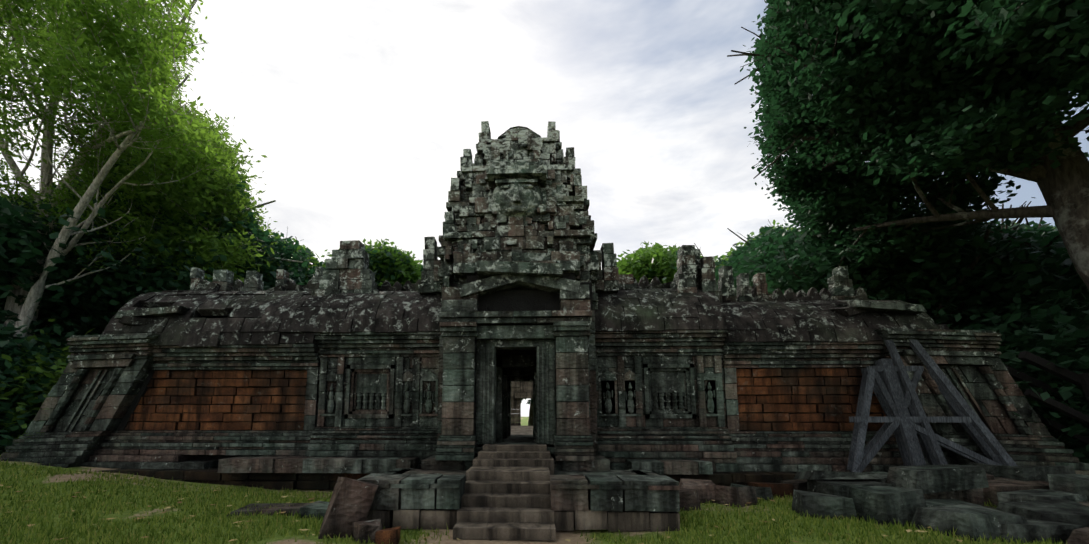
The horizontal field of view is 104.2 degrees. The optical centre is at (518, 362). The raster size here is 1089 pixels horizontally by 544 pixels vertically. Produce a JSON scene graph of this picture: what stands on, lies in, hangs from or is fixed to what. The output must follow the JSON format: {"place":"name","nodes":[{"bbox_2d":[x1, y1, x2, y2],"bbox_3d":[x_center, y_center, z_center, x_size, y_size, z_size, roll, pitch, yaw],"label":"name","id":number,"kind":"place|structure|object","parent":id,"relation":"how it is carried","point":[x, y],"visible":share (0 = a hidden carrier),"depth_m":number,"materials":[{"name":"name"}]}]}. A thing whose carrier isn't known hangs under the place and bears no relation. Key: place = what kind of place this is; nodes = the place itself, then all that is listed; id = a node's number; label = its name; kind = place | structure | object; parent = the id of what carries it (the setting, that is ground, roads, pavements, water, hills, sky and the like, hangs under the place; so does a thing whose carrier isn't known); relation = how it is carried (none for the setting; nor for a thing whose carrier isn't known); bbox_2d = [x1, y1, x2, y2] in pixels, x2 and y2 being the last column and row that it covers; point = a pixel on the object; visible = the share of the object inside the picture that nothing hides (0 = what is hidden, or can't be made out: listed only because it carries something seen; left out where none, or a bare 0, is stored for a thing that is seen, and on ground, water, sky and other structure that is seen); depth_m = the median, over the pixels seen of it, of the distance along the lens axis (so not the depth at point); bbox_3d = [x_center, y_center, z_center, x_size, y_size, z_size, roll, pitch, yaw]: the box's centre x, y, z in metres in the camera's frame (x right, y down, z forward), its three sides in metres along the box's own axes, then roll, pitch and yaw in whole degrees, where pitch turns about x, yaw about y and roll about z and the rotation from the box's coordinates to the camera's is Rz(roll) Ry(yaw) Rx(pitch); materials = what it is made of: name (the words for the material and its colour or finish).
{"place":"outdoors","nodes":[
{"label":"outdoors","id":0,"kind":"place"},
{"bbox_2d":[511,381,532,434],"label":"interior wall","id":1,"kind":"structure","parent":0,"point":[521,389],"depth_m":29.69,"materials":[{"name":"stone"}]},
{"bbox_2d":[0,417,1067,543],"bbox_3d":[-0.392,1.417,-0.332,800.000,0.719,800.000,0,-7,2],"label":"ground","id":2,"kind":"structure","parent":0,"point":[573,536],"depth_m":6.90,"materials":[{"name":"green plant"}]},
{"bbox_2d":[1,319,68,449],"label":"tree leaves","id":3,"kind":"object","parent":2,"relation":"on","point":[65,348],"depth_m":13.78,"materials":[{"name":"green plant"}]},
{"bbox_2d":[0,327,95,449],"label":"tree leaves","id":4,"kind":"object","parent":2,"relation":"on","point":[59,363],"visible":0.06,"depth_m":13.27,"materials":[{"name":"green plant"}]},
{"bbox_2d":[0,297,98,453],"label":"tree leaves","id":5,"kind":"object","parent":2,"relation":"on","point":[9,331],"visible":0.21,"depth_m":13.20,"materials":[{"name":"green plant"}]},
{"bbox_2d":[0,317,100,414],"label":"tree leaves","id":6,"kind":"object","parent":2,"relation":"on","point":[47,330],"depth_m":14.38,"materials":[{"name":"green plant"}]},
{"bbox_2d":[0,138,189,245],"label":"tree leaves","id":7,"kind":"object","parent":2,"relation":"on","point":[105,189],"depth_m":17.99,"materials":[{"name":"green plant"}]},
{"bbox_2d":[0,0,226,356],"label":"tree","id":8,"kind":"object","parent":2,"relation":"on","point":[28,307],"visible":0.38,"depth_m":15.03,"materials":[{"name":"green plant"}]},
{"bbox_2d":[0,0,239,274],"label":"tree leaves","id":9,"kind":"object","parent":8,"relation":"attached to","point":[129,41],"visible":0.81,"depth_m":13.63,"materials":[{"name":"green plant"}]},
{"bbox_2d":[0,197,271,346],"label":"tree leaves","id":10,"kind":"object","parent":2,"relation":"on","point":[149,281],"depth_m":17.00,"materials":[{"name":"green plant"}]},
{"bbox_2d":[0,140,282,336],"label":"tree leaves","id":11,"kind":"object","parent":2,"relation":"on","point":[24,252],"depth_m":15.12,"materials":[{"name":"green plant"}]},
{"bbox_2d":[13,151,316,300],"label":"tree leaves","id":12,"kind":"object","parent":2,"relation":"on","point":[280,251],"depth_m":21.21,"materials":[{"name":"green plant"}]},
{"bbox_2d":[0,161,331,337],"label":"tree leaves","id":13,"kind":"object","parent":2,"relation":"on","point":[294,272],"depth_m":22.62,"materials":[{"name":"green plant"}]},
{"bbox_2d":[22,196,325,277],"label":"tree leaves","id":14,"kind":"object","parent":2,"relation":"on","point":[269,230],"depth_m":28.20,"materials":[{"name":"green plant"}]},
{"bbox_2d":[89,105,302,267],"bbox_3d":[-20.561,-6.287,25.483,10.103,22.206,23.412,6,-9,-40],"label":"tree","id":15,"kind":"object","parent":2,"relation":"on","point":[263,204],"depth_m":21.83,"materials":[{"name":"brown plant"}]},
{"bbox_2d":[65,95,280,286],"bbox_3d":[-20.227,-9.947,25.881,12.166,16.373,26.370,6,-9,-41],"label":"tree","id":16,"kind":"object","parent":15,"relation":"attached to","point":[203,196],"visible":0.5,"depth_m":18.41,"materials":[{"name":"green plant"}]},
{"bbox_2d":[255,220,331,282],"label":"tree leaves","id":17,"kind":"object","parent":2,"relation":"on","point":[304,248],"depth_m":29.46,"materials":[{"name":"green plant"}]},
{"bbox_2d":[264,224,422,286],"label":"tree leaves","id":18,"kind":"object","parent":2,"relation":"on","point":[386,275],"depth_m":33.21,"materials":[{"name":"green plant"}]},
{"bbox_2d":[309,238,422,288],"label":"tree leaves","id":19,"kind":"object","parent":2,"relation":"on","point":[377,245],"depth_m":33.83,"materials":[{"name":"green plant"}]},
{"bbox_2d":[368,240,421,286],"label":"tree leaves","id":20,"kind":"object","parent":2,"relation":"on","point":[404,278],"visible":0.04,"depth_m":33.74,"materials":[{"name":"green plant"}]},
{"bbox_2d":[98,467,887,489],"bbox_3d":[-0.031,2.814,10.196,27.010,0.468,1.395,0,-7,2],"label":"stone base","id":21,"kind":"object","parent":2,"relation":"on","point":[289,481],"visible":0.23,"depth_m":10.00,"materials":[{"name":"grey stone"}]},
{"bbox_2d":[0,472,994,543],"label":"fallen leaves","id":22,"kind":"object","parent":2,"relation":"on","point":[909,530],"visible":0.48,"depth_m":6.89,"materials":[{"name":"brown plant"}]},
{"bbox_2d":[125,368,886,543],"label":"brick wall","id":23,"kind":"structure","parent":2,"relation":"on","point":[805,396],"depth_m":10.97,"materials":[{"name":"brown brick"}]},
{"bbox_2d":[366,444,679,539],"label":"stone steps","id":24,"kind":"structure","parent":2,"relation":"on","point":[506,495],"depth_m":6.55,"materials":[{"name":"grey stone"}]},
{"bbox_2d":[528,401,532,425],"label":"tree wood","id":25,"kind":"object","parent":2,"relation":"on","point":[530,421],"depth_m":61.03,"materials":[{"name":"grey wood"}]},
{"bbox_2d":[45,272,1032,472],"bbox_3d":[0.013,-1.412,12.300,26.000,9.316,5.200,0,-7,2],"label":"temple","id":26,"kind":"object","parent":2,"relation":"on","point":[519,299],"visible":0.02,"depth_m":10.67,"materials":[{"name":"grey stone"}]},
{"bbox_2d":[0,121,1088,543],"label":"temple","id":27,"kind":"structure","parent":2,"relation":"on","point":[516,215],"depth_m":10.37,"materials":[{"name":"grey stone"}]},
{"bbox_2d":[102,275,949,348],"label":"temple roof","id":28,"kind":"structure","parent":27,"relation":"attached to","point":[290,311],"depth_m":10.92,"materials":[{"name":"grey stone"}]},
{"bbox_2d":[847,339,1017,472],"bbox_3d":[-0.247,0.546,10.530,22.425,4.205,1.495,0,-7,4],"label":"timber shoring","id":29,"kind":"object","parent":27,"relation":"attached to","point":[907,420],"visible":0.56,"depth_m":9.62,"materials":[{"name":"grey wood"}]},
{"bbox_2d":[616,241,726,283],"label":"tree leaves","id":30,"kind":"object","parent":2,"relation":"on","point":[638,264],"depth_m":27.26,"materials":[{"name":"green plant"}]},
{"bbox_2d":[672,244,736,267],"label":"tree leaves","id":31,"kind":"object","parent":2,"relation":"on","point":[725,258],"depth_m":32.15,"materials":[{"name":"green plant"}]},
{"bbox_2d":[623,220,800,267],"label":"tree leaves","id":32,"kind":"object","parent":2,"relation":"on","point":[716,257],"depth_m":38.34,"materials":[{"name":"green plant"}]},
{"bbox_2d":[725,223,809,254],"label":"tree leaves","id":33,"kind":"object","parent":2,"relation":"on","point":[742,243],"depth_m":33.30,"materials":[{"name":"green plant"}]},
{"bbox_2d":[649,201,1076,324],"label":"tree leaves","id":34,"kind":"object","parent":2,"relation":"on","point":[788,278],"depth_m":14.30,"materials":[{"name":"green plant"}]},
{"bbox_2d":[676,204,1071,313],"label":"tree leaves","id":35,"kind":"object","parent":2,"relation":"on","point":[975,244],"depth_m":14.90,"materials":[{"name":"green plant"}]},
{"bbox_2d":[726,203,1036,327],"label":"tree leaves","id":36,"kind":"object","parent":2,"relation":"on","point":[947,311],"depth_m":14.71,"materials":[{"name":"green plant"}]},
{"bbox_2d":[717,201,1056,284],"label":"tree leaves","id":37,"kind":"object","parent":2,"relation":"on","point":[1042,222],"depth_m":17.81,"materials":[{"name":"green plant"}]},
{"bbox_2d":[727,0,1088,289],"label":"tree","id":38,"kind":"object","parent":2,"relation":"on","point":[917,59],"depth_m":9.97,"materials":[{"name":"green plant"}]},
{"bbox_2d":[797,205,1087,353],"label":"tree leaves","id":39,"kind":"object","parent":2,"relation":"on","point":[961,243],"depth_m":13.39,"materials":[{"name":"green plant"}]},
{"bbox_2d":[921,270,1088,462],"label":"tree leaves","id":40,"kind":"object","parent":2,"relation":"on","point":[1060,351],"depth_m":11.10,"materials":[{"name":"green plant"}]},
{"bbox_2d":[940,266,1088,449],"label":"tree leaves","id":41,"kind":"object","parent":2,"relation":"on","point":[966,317],"depth_m":13.23,"materials":[{"name":"green plant"}]},
{"bbox_2d":[1004,351,1088,444],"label":"branches","id":42,"kind":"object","parent":2,"relation":"on","point":[1081,380],"depth_m":10.14,"materials":[{"name":"brown wood"}]},
{"bbox_2d":[0,0,1088,416],"label":"sky","id":43,"kind":"structure","parent":0,"point":[363,114],"materials":[{"name":"white"}]},
{"bbox_2d":[764,223,1088,328],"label":"tree leaves","id":44,"kind":"object","parent":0,"point":[1060,273],"depth_m":13.70,"materials":[{"name":"green plant"}]}
]}

